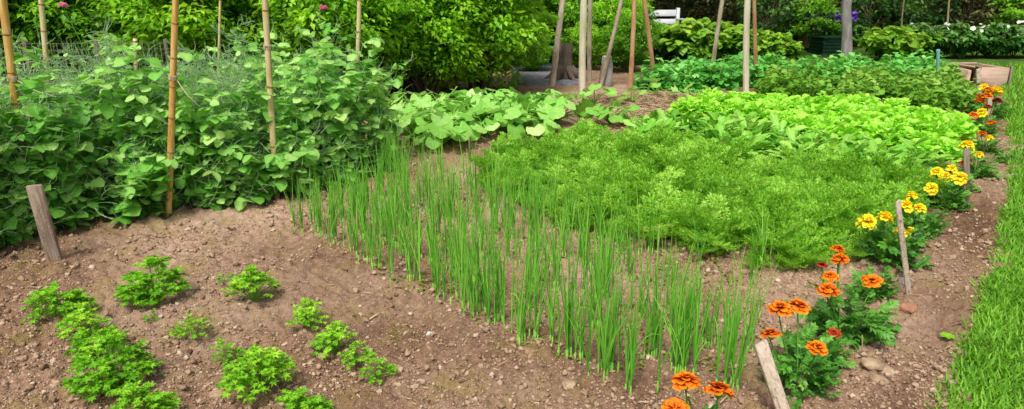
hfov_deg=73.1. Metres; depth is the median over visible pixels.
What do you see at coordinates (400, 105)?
squash plant
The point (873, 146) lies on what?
turnip plant
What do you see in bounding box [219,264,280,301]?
parsley plant
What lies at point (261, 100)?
pea plant
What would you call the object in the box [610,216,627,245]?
onion plant
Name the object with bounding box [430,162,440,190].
onion plant
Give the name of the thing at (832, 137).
turnip plant
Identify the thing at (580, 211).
onion plant
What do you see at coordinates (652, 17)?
shrub
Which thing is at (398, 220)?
onion plant
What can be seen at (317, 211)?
onion plant
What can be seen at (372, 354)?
parsley plant
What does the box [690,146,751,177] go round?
carrot plant
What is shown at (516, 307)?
onion plant
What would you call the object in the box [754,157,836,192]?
carrot plant
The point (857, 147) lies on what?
turnip plant
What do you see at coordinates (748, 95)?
lettuce
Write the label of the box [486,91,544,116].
squash plant
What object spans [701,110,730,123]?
turnip plant
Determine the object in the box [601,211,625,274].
onion plant
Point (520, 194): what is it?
onion plant
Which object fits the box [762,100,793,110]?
lettuce
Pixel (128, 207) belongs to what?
pea plant
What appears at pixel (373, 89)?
pea plant
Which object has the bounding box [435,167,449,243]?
onion plant
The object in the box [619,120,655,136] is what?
turnip plant
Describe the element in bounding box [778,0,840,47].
woodland shrub
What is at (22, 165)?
pea plant
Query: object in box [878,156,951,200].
carrot plant
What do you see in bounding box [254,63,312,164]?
pea plant
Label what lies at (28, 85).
pea plant
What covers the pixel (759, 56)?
bean plant
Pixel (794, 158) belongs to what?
carrot plant
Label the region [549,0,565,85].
tepee pole
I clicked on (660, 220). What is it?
carrot plant
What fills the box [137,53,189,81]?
pea plant
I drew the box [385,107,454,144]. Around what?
squash plant
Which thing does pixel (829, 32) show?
iris clump
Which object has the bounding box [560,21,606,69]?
shrub
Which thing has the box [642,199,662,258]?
onion plant
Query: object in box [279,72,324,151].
pea plant
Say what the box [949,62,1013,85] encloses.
raised bed
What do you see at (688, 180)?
carrot plant
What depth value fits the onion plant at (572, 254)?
3.13 m
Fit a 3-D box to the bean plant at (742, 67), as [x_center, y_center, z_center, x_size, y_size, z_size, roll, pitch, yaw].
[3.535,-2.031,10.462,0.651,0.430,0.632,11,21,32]
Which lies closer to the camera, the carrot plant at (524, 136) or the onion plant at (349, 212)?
the onion plant at (349, 212)
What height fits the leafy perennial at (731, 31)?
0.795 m
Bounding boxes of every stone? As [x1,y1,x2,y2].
[208,389,224,399]
[557,397,564,402]
[561,378,576,389]
[860,357,884,370]
[867,374,889,385]
[877,365,894,375]
[897,277,913,286]
[899,301,917,313]
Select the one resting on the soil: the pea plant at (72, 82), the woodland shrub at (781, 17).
the pea plant at (72, 82)
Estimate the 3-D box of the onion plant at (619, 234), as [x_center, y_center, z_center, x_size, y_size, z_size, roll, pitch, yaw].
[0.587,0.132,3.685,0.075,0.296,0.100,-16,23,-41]
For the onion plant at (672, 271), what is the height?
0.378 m
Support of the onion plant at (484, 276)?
on the soil
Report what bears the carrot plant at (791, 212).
on the soil
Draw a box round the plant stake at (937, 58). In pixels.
[936,49,939,76]
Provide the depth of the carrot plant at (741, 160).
4.78 m
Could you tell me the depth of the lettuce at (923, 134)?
5.81 m
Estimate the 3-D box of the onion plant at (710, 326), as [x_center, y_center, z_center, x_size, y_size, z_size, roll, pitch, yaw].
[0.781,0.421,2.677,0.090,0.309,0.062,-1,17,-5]
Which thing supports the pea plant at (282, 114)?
on the soil
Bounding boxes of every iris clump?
[798,11,841,40]
[830,11,862,44]
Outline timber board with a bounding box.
[952,67,971,81]
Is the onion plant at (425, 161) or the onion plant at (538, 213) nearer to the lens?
the onion plant at (538, 213)
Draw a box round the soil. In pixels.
[0,65,1023,408]
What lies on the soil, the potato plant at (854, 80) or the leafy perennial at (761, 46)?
the potato plant at (854, 80)
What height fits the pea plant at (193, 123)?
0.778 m
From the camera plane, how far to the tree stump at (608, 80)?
10.03 m
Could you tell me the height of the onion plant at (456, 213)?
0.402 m
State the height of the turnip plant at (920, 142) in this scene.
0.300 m
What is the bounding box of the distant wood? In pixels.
[649,0,998,20]
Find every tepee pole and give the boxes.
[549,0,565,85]
[579,0,586,92]
[587,0,592,81]
[600,0,623,86]
[627,0,636,97]
[642,0,654,70]
[711,0,724,68]
[742,0,750,91]
[752,0,757,82]
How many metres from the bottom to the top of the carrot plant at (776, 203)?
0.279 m
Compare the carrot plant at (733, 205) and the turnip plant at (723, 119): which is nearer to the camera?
the carrot plant at (733, 205)
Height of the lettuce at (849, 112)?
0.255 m
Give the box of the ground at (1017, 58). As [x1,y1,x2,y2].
[382,1,1023,65]
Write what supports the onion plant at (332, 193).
on the soil
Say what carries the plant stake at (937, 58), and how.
on the soil
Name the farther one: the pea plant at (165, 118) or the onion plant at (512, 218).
the pea plant at (165, 118)
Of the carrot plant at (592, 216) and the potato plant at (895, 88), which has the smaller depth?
the carrot plant at (592, 216)
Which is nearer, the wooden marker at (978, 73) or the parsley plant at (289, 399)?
the parsley plant at (289, 399)
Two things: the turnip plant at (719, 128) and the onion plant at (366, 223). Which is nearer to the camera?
the onion plant at (366, 223)
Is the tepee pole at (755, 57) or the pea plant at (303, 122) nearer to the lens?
the pea plant at (303, 122)
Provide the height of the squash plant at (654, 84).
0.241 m
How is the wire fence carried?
on the soil
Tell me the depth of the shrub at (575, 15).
12.77 m
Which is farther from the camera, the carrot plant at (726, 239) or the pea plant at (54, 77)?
the pea plant at (54, 77)
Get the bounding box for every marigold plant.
[661,371,735,408]
[756,298,842,408]
[787,323,857,367]
[795,244,901,355]
[841,266,899,303]
[853,211,935,271]
[891,191,951,239]
[892,217,930,250]
[920,167,979,211]
[941,162,981,192]
[956,140,1002,180]
[968,104,1003,136]
[971,83,1012,118]
[971,131,1004,154]
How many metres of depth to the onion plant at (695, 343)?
2.47 m
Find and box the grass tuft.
[994,150,1019,163]
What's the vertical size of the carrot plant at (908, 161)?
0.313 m
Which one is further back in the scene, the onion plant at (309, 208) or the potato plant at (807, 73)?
the potato plant at (807, 73)
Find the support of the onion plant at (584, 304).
on the soil
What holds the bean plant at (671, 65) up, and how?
on the soil
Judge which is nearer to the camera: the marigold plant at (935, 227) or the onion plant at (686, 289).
the onion plant at (686, 289)
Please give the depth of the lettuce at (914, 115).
6.74 m
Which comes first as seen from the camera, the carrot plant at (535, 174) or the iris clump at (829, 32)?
the carrot plant at (535, 174)
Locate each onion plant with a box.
[280,174,306,232]
[299,171,324,233]
[304,174,322,236]
[315,185,342,244]
[319,193,338,239]
[321,187,341,236]
[323,175,337,215]
[325,163,346,220]
[325,169,335,215]
[326,162,358,221]
[335,160,359,210]
[335,188,349,248]
[342,193,353,250]
[342,195,352,226]
[343,164,377,230]
[344,162,368,212]
[345,179,358,261]
[353,179,379,239]
[354,167,394,237]
[358,142,398,213]
[358,205,369,261]
[359,193,371,268]
[364,190,381,268]
[365,168,378,217]
[366,144,380,194]
[366,209,416,281]
[371,131,387,175]
[374,140,412,193]
[375,145,399,200]
[375,185,386,242]
[376,181,391,246]
[378,127,391,175]
[380,154,399,216]
[380,163,399,243]
[384,169,396,250]
[385,167,405,218]
[386,222,396,270]
[388,124,402,162]
[388,133,397,179]
[388,140,402,177]
[388,214,409,256]
[390,164,410,227]
[390,241,392,272]
[391,141,410,184]
[392,192,402,245]
[393,170,411,224]
[393,204,411,254]
[394,179,401,227]
[398,221,420,282]
[401,187,417,232]
[401,224,414,279]
[402,155,416,193]
[404,194,417,229]
[407,193,428,257]
[407,203,426,258]
[408,157,424,212]
[408,173,424,209]
[409,129,420,166]
[414,223,427,279]
[419,165,431,207]
[421,130,434,168]
[421,149,431,214]
[421,213,439,256]
[422,149,427,184]
[422,169,433,214]
[424,146,438,172]
[424,191,438,266]
[424,212,443,290]
[426,184,436,237]
[427,161,444,209]
[430,127,442,173]
[430,160,462,228]
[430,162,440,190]
[430,188,440,236]
[431,158,438,188]
[432,139,460,189]
[432,248,448,302]
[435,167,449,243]
[435,248,450,298]
[437,173,449,217]
[439,213,461,269]
[440,206,457,269]
[441,158,458,221]
[441,172,449,214]
[445,183,473,235]
[445,217,470,309]
[447,193,468,236]
[447,221,480,302]
[449,193,463,272]
[449,213,458,277]
[450,226,501,316]
[451,155,463,202]
[451,157,462,211]
[451,221,477,264]
[451,230,459,287]
[455,221,470,275]
[455,254,491,317]
[457,205,472,250]
[459,140,471,179]
[459,150,473,195]
[459,153,468,172]
[459,216,503,311]
[462,138,481,198]
[464,168,476,224]
[465,181,482,228]
[468,207,506,285]
[470,214,494,244]
[475,179,489,231]
[476,194,487,260]
[477,205,511,264]
[479,170,507,233]
[481,156,504,208]
[482,204,492,263]
[484,237,506,322]
[485,225,507,323]
[486,164,500,240]
[488,144,498,190]
[491,241,508,274]
[492,237,505,279]
[494,168,526,239]
[494,186,506,240]
[497,146,506,188]
[499,276,518,331]
[500,167,512,200]
[509,174,517,204]
[509,196,527,267]
[511,248,529,292]
[511,255,539,345]
[516,170,536,219]
[517,165,525,213]
[517,271,530,340]
[518,247,537,308]
[520,232,543,308]
[521,172,539,238]
[521,194,542,243]
[523,204,560,274]
[525,161,555,209]
[525,225,541,269]
[526,188,548,242]
[526,207,550,253]
[526,231,540,284]
[528,264,553,340]
[529,255,543,313]
[530,159,549,213]
[532,170,551,227]
[532,198,554,284]
[537,240,565,339]
[539,201,565,291]
[542,225,573,286]
[542,271,562,343]
[544,167,559,189]
[548,172,558,227]
[552,179,573,228]
[553,267,561,306]
[553,268,568,357]
[554,151,570,190]
[554,194,575,258]
[557,189,578,233]
[557,247,583,356]
[559,199,566,250]
[562,273,599,360]
[563,180,575,228]
[563,264,635,375]
[566,215,581,295]
[571,206,582,262]
[571,276,585,331]
[574,252,607,331]
[576,198,615,266]
[577,187,587,233]
[578,234,616,331]
[579,194,593,265]
[580,235,593,291]
[581,227,615,299]
[587,249,649,382]
[588,174,608,241]
[590,222,605,293]
[590,270,633,375]
[594,210,634,308]
[596,216,617,294]
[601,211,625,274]
[604,226,613,251]
[605,273,620,311]
[607,207,624,241]
[608,225,622,273]
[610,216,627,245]
[614,180,630,229]
[614,210,624,251]
[615,187,629,244]
[615,215,637,281]
[619,272,697,395]
[623,257,653,315]
[624,213,635,252]
[625,270,661,358]
[630,244,642,283]
[636,187,655,256]
[636,258,669,358]
[639,255,664,319]
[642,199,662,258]
[642,228,651,284]
[648,281,669,354]
[654,245,674,331]
[654,262,713,373]
[656,224,665,282]
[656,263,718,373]
[660,275,703,363]
[662,227,678,288]
[663,236,700,334]
[669,256,712,344]
[669,259,704,363]
[678,256,713,322]
[690,205,715,270]
[704,280,724,350]
[712,275,740,382]
[713,274,735,353]
[715,257,780,352]
[717,251,760,345]
[721,305,753,392]
[725,277,760,386]
[731,240,745,285]
[744,262,778,322]
[746,217,760,258]
[746,232,757,285]
[748,208,768,268]
[764,216,783,268]
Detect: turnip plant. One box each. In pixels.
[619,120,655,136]
[623,118,669,130]
[628,114,667,130]
[634,110,668,119]
[643,120,689,135]
[653,108,692,132]
[659,109,678,119]
[674,113,709,130]
[679,120,704,137]
[692,116,740,130]
[695,119,739,140]
[697,122,734,142]
[697,124,739,141]
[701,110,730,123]
[711,132,757,155]
[718,109,770,124]
[719,130,778,159]
[723,124,761,138]
[724,116,778,140]
[740,122,787,141]
[742,129,777,151]
[747,119,778,131]
[758,126,814,150]
[761,112,809,139]
[765,140,818,162]
[770,127,822,156]
[781,141,849,165]
[786,130,832,151]
[795,129,839,152]
[802,146,854,168]
[812,128,868,149]
[820,139,875,160]
[840,139,906,159]
[842,135,891,151]
[855,151,899,167]
[875,150,931,176]
[880,149,932,174]
[884,138,940,165]
[894,137,962,170]
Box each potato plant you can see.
[752,67,805,98]
[755,65,805,93]
[757,59,805,86]
[788,74,834,101]
[794,62,841,90]
[800,75,838,95]
[830,72,885,97]
[832,65,888,95]
[832,74,884,101]
[835,68,864,86]
[853,66,892,87]
[862,71,906,99]
[868,62,899,86]
[873,77,914,103]
[893,79,953,112]
[895,70,941,96]
[897,68,937,82]
[899,76,932,95]
[901,75,962,108]
[914,66,952,84]
[927,61,968,86]
[929,72,976,96]
[940,78,992,105]
[942,84,984,112]
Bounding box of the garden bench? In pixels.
[650,8,683,23]
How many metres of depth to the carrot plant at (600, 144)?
5.59 m
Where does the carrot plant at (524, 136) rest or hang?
on the soil
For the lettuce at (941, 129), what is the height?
0.240 m
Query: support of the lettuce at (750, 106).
on the soil
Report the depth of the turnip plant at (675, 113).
6.93 m
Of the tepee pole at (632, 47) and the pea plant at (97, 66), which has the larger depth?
the tepee pole at (632, 47)
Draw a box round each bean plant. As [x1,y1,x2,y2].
[633,57,677,90]
[647,59,681,84]
[662,63,706,92]
[669,55,693,80]
[677,58,716,86]
[680,57,704,73]
[700,58,740,90]
[707,62,732,80]
[717,54,750,80]
[719,53,742,63]
[724,54,766,87]
[731,58,763,81]
[732,51,766,78]
[751,53,791,78]
[758,50,790,72]
[773,60,803,80]
[796,54,823,69]
[797,58,827,79]
[820,51,864,79]
[822,53,853,72]
[827,63,851,86]
[842,57,869,67]
[842,60,866,73]
[848,52,875,66]
[866,60,891,69]
[870,54,916,83]
[871,55,896,65]
[879,52,916,68]
[891,57,920,74]
[899,62,926,78]
[907,49,935,71]
[915,50,948,65]
[920,58,945,77]
[925,59,957,79]
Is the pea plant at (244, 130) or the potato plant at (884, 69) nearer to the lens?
the pea plant at (244, 130)
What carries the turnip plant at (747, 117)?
on the soil
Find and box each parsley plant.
[20,280,96,324]
[52,302,107,339]
[60,331,163,402]
[62,318,128,359]
[107,380,182,408]
[112,255,194,306]
[143,310,159,321]
[168,313,212,339]
[210,337,244,364]
[215,343,296,403]
[216,273,233,283]
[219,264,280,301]
[274,386,334,408]
[286,297,329,331]
[308,320,357,358]
[337,340,368,369]
[356,348,400,383]
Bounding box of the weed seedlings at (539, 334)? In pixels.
[291,184,840,398]
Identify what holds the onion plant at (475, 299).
on the soil
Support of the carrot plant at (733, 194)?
on the soil
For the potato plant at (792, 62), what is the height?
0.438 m
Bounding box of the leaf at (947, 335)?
[939,332,955,338]
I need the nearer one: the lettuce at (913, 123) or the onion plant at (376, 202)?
the onion plant at (376, 202)
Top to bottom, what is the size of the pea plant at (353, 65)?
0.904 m
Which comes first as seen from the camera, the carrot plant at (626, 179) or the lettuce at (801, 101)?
the carrot plant at (626, 179)
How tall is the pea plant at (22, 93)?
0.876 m
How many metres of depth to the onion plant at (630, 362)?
2.36 m
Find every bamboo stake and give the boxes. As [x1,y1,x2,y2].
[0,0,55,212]
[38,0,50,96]
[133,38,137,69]
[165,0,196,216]
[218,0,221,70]
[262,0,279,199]
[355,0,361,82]
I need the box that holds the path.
[512,63,578,85]
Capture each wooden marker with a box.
[26,184,62,261]
[753,339,789,408]
[895,199,911,294]
[963,147,969,207]
[976,68,980,93]
[986,98,991,119]
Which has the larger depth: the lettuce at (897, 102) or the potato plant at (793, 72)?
the potato plant at (793, 72)
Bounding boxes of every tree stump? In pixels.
[544,43,586,80]
[598,56,612,86]
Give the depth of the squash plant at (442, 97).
7.37 m
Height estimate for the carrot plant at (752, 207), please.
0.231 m
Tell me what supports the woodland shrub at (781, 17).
on the ground at (1017, 58)
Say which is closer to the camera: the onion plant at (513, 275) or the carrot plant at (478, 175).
the onion plant at (513, 275)
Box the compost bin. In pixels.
[807,35,840,54]
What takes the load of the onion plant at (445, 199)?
on the soil
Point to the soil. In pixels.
(320, 267)
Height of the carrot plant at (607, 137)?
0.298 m
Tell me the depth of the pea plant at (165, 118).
4.74 m
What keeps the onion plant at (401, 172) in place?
on the soil
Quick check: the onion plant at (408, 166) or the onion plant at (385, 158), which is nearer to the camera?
the onion plant at (408, 166)
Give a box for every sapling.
[875,0,926,25]
[946,0,949,23]
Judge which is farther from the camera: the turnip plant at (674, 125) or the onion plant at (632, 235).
the turnip plant at (674, 125)
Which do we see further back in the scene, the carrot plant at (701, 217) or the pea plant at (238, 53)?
the pea plant at (238, 53)
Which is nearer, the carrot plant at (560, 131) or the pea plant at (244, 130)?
the pea plant at (244, 130)
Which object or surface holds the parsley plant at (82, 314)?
on the soil
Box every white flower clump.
[904,22,951,53]
[925,23,961,55]
[937,22,988,57]
[956,20,1009,55]
[979,22,1023,58]
[997,20,1023,56]
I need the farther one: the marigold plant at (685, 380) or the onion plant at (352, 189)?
the onion plant at (352, 189)
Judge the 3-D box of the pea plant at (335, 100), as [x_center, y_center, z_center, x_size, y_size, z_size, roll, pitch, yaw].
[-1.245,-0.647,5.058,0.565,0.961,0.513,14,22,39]
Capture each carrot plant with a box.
[469,131,539,164]
[469,147,540,175]
[476,166,507,191]
[476,168,497,186]
[485,149,543,168]
[491,146,534,175]
[491,175,528,193]
[493,148,540,164]
[499,164,550,189]
[507,131,557,152]
[507,183,531,199]
[512,190,542,208]
[520,167,555,193]
[521,139,545,155]
[521,164,534,174]
[529,131,592,158]
[531,155,567,176]
[531,177,575,207]
[531,184,597,206]
[532,200,562,215]
[533,134,592,161]
[535,167,576,191]
[536,152,568,168]
[538,148,568,161]
[539,133,574,152]
[541,182,559,202]
[544,128,609,160]
[545,154,579,174]
[545,197,597,227]
[548,157,608,201]
[548,162,613,190]
[556,117,613,139]
[557,143,639,172]
[558,121,617,142]
[558,124,599,142]
[561,177,620,203]
[571,131,603,147]
[572,162,638,199]
[573,213,606,229]
[574,165,625,181]
[574,183,643,229]
[576,195,631,226]
[577,138,632,157]
[577,160,648,193]
[583,149,641,174]
[587,190,640,214]
[589,223,622,237]
[590,218,608,228]
[592,161,643,187]
[598,125,624,143]
[599,130,626,140]
[601,131,673,160]
[601,137,649,160]
[603,171,648,202]
[608,154,655,167]
[610,205,680,233]
[612,191,664,220]
[613,163,709,202]
[617,123,672,156]
[620,206,671,240]
[626,130,679,156]
[628,140,701,173]
[630,148,675,164]
[630,165,684,208]
[634,182,701,214]
[638,152,676,170]
[640,180,721,241]
[642,157,683,179]
[644,133,696,154]
[646,171,690,187]
[646,186,704,207]
[647,202,683,238]
[649,137,707,174]
[654,129,700,152]
[664,136,728,161]
[666,192,757,250]
[668,221,713,245]
[669,174,758,208]
[671,221,738,253]
[677,171,727,194]
[682,156,774,194]
[682,157,760,183]
[682,163,736,178]
[685,160,695,173]
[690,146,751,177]
[691,166,749,188]
[693,135,754,168]
[698,177,761,199]
[700,238,734,253]
[701,142,756,159]
[704,225,741,255]
[711,157,776,178]
[712,211,781,244]
[713,185,755,206]
[713,189,767,217]
[718,202,786,242]
[724,153,790,175]
[727,195,834,251]
[728,151,777,163]
[729,180,829,222]
[729,184,843,233]
[730,176,817,203]
[742,173,808,188]
[742,246,772,267]
[744,156,793,185]
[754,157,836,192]
[755,188,805,202]
[760,217,831,263]
[765,168,805,180]
[768,145,835,175]
[768,176,833,206]
[768,252,816,270]
[774,238,835,268]
[783,174,862,208]
[786,184,866,230]
[788,165,831,181]
[792,203,835,252]
[799,198,859,241]
[800,221,867,256]
[802,177,835,196]
[803,143,875,173]
[809,154,846,173]
[811,154,880,187]
[813,202,911,245]
[827,185,881,205]
[828,173,921,215]
[830,165,911,189]
[830,202,877,237]
[838,174,928,203]
[849,196,895,225]
[855,180,922,223]
[866,149,952,191]
[871,158,962,187]
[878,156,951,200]
[883,180,926,205]
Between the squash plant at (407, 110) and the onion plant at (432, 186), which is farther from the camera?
the squash plant at (407, 110)
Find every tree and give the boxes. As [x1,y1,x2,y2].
[764,0,790,32]
[768,0,899,59]
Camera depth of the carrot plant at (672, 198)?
3.92 m
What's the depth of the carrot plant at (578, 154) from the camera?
5.18 m
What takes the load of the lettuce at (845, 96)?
on the soil
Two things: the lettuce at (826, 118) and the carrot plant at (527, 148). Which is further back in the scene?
the lettuce at (826, 118)
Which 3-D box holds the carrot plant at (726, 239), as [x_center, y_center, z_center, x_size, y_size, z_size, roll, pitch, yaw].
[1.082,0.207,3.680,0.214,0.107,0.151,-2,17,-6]
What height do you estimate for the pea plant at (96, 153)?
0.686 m
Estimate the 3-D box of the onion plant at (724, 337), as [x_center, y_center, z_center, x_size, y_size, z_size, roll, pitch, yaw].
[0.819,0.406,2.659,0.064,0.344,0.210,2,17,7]
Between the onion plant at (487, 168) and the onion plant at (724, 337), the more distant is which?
the onion plant at (487, 168)
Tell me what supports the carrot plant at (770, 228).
on the soil
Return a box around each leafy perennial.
[644,22,689,58]
[655,17,728,60]
[709,20,752,59]
[733,28,783,59]
[749,32,804,60]
[855,25,921,59]
[903,25,943,56]
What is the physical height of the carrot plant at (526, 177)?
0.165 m
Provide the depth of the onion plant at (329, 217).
3.86 m
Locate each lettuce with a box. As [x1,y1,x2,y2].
[666,94,700,117]
[690,91,722,108]
[694,97,723,116]
[695,85,724,103]
[701,93,721,105]
[718,97,746,119]
[721,91,744,100]
[721,91,745,108]
[723,98,735,108]
[734,101,774,120]
[742,91,765,101]
[747,100,773,113]
[751,98,768,101]
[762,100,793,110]
[762,109,794,126]
[766,92,787,102]
[766,93,787,99]
[769,98,799,109]
[775,107,810,128]
[780,106,812,116]
[782,115,817,136]
[787,94,812,105]
[788,97,807,108]
[794,103,815,117]
[804,122,834,133]
[807,91,843,110]
[809,101,837,119]
[813,111,840,121]
[815,111,844,129]
[827,120,863,144]
[831,99,865,116]
[837,93,851,99]
[838,108,866,120]
[840,113,873,129]
[843,94,867,105]
[852,92,880,105]
[852,105,881,120]
[857,110,890,121]
[859,101,882,108]
[859,121,898,135]
[869,121,910,149]
[873,118,893,124]
[874,103,898,112]
[878,106,910,120]
[883,97,910,110]
[884,114,913,125]
[894,128,939,145]
[896,118,932,131]
[899,126,918,134]
[905,105,942,117]
[908,109,932,121]
[911,138,938,159]
[916,113,951,129]
[919,120,960,142]
[925,104,949,116]
[926,131,953,145]
[934,136,976,161]
[944,110,961,120]
[945,112,982,142]
[946,114,961,121]
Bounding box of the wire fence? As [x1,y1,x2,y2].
[0,39,169,93]
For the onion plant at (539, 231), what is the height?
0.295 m
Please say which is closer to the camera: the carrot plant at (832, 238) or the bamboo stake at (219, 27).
the carrot plant at (832, 238)
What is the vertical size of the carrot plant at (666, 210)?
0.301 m
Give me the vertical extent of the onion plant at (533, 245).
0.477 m
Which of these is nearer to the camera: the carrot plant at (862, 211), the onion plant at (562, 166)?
the carrot plant at (862, 211)
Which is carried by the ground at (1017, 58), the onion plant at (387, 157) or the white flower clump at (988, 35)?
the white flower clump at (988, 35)
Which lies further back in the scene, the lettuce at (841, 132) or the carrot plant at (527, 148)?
the lettuce at (841, 132)
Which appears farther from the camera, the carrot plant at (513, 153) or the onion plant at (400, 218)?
the carrot plant at (513, 153)
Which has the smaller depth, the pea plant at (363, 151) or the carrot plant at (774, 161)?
the carrot plant at (774, 161)
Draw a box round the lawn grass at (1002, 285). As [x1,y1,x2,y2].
[923,62,1023,408]
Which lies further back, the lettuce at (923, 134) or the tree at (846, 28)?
the tree at (846, 28)
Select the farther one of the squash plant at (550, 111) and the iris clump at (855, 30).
the iris clump at (855, 30)
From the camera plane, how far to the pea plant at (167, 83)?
4.45 m
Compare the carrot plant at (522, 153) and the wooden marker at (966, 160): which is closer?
the wooden marker at (966, 160)
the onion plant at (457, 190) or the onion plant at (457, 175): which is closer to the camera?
the onion plant at (457, 190)
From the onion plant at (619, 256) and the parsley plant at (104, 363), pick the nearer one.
the parsley plant at (104, 363)
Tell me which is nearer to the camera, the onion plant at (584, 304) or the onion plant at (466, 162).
the onion plant at (584, 304)
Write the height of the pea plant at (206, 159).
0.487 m
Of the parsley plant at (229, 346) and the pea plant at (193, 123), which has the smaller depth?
the parsley plant at (229, 346)
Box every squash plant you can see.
[380,88,440,107]
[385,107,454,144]
[388,100,445,122]
[392,106,469,122]
[398,98,453,107]
[399,113,475,149]
[412,103,490,143]
[418,92,472,104]
[420,98,480,118]
[433,101,492,126]
[438,89,508,115]
[449,86,518,100]
[451,107,526,135]
[452,92,530,115]
[476,101,556,126]
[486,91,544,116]
[487,101,561,138]
[520,97,575,122]
[527,88,592,120]
[527,89,566,107]
[577,83,616,103]
[585,99,639,122]
[605,87,653,101]
[640,78,677,95]
[667,83,705,96]
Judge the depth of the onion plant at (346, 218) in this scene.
3.69 m
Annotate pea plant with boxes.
[0,26,102,225]
[0,29,51,181]
[0,46,55,176]
[0,70,53,119]
[0,72,64,235]
[0,74,35,242]
[0,75,112,231]
[0,127,34,247]
[0,162,62,244]
[1,76,53,236]
[2,78,75,193]
[8,45,49,96]
[17,49,70,193]
[24,66,81,113]
[26,42,74,114]
[28,66,106,201]
[28,76,113,213]
[33,56,90,129]
[48,109,117,212]
[49,39,126,189]
[51,59,105,170]
[56,41,90,96]
[61,70,95,122]
[64,58,104,96]
[66,31,127,197]
[73,13,175,187]
[75,50,127,179]
[75,51,178,205]
[80,30,168,213]
[94,130,186,215]
[95,35,152,146]
[95,142,185,224]
[100,47,179,188]
[119,67,186,177]
[126,87,176,151]
[126,90,193,199]
[130,64,166,150]
[136,50,222,211]
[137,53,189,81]
[140,54,217,176]
[150,94,214,197]
[151,55,177,140]
[158,38,240,183]
[163,39,234,164]
[166,51,223,86]
[167,86,234,183]
[178,64,217,163]
[186,61,226,144]
[187,142,248,208]
[189,71,268,210]
[192,41,237,99]
[201,65,223,116]
[202,28,267,150]
[202,53,239,116]
[205,45,268,146]
[206,14,281,152]
[211,52,262,130]
[215,69,276,134]
[217,52,278,153]
[218,135,304,203]
[220,107,266,199]
[221,21,305,143]
[222,76,266,180]
[228,143,281,203]
[229,60,284,158]
[245,43,278,71]
[247,31,310,108]
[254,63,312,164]
[255,55,324,194]
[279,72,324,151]
[284,80,321,131]
[285,27,341,149]
[285,122,335,195]
[288,98,323,177]
[293,52,376,181]
[294,119,370,187]
[295,27,351,164]
[296,56,364,150]
[308,14,369,123]
[324,52,376,178]
[336,61,384,156]
[337,88,363,135]
[339,107,395,173]
[340,38,400,169]
[347,35,413,160]
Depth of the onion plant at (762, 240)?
3.48 m
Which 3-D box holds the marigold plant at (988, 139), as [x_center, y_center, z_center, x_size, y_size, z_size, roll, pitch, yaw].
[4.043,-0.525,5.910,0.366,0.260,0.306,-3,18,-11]
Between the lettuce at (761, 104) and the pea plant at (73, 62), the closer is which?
the pea plant at (73, 62)
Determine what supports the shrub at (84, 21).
on the ground at (1017, 58)
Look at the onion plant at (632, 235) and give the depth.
3.64 m
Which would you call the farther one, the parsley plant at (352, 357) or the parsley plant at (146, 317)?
the parsley plant at (146, 317)
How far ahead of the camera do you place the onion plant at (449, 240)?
3.43 m
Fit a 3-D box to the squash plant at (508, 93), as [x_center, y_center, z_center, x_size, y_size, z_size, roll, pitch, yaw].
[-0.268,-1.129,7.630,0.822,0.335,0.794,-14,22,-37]
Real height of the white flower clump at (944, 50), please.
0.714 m
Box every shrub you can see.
[0,0,97,93]
[0,0,168,96]
[2,0,45,75]
[76,0,282,92]
[159,0,351,79]
[239,0,429,105]
[348,0,487,91]
[349,0,498,97]
[407,0,559,91]
[456,0,547,54]
[512,31,553,70]
[520,0,580,61]
[535,0,622,57]
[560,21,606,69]
[579,0,650,65]
[596,8,659,71]
[623,0,667,56]
[648,0,672,18]
[652,0,714,23]
[675,0,736,20]
[685,0,766,25]
[735,0,810,39]
[751,0,831,32]
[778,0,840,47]
[798,0,871,19]
[828,0,919,41]
[857,0,930,26]
[874,0,964,25]
[908,0,990,25]
[931,0,1018,25]
[957,0,1014,25]
[974,0,1023,25]
[992,1,1023,10]
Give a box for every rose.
[59,1,92,70]
[319,5,337,73]
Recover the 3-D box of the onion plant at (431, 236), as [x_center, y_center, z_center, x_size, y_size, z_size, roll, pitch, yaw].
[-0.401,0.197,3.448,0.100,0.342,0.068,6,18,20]
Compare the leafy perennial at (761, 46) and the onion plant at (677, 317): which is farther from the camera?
the leafy perennial at (761, 46)
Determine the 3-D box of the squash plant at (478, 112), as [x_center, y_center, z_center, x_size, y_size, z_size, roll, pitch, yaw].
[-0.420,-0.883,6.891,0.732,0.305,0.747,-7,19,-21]
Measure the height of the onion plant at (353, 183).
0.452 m
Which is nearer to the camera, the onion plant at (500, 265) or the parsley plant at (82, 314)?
the parsley plant at (82, 314)
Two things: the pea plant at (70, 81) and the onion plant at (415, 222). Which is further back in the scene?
the pea plant at (70, 81)
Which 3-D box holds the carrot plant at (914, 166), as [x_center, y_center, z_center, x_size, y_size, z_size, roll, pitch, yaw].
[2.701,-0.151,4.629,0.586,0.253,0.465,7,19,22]
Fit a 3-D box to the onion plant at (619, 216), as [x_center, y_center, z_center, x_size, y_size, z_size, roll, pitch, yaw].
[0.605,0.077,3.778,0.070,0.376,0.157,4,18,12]
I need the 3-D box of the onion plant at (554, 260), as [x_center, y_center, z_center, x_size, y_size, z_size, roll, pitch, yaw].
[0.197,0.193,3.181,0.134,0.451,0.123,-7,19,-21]
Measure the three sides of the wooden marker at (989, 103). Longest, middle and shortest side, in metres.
0.357 x 0.050 x 0.020 m
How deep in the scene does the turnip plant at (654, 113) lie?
6.89 m
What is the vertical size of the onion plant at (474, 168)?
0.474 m
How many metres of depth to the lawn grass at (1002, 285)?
2.91 m

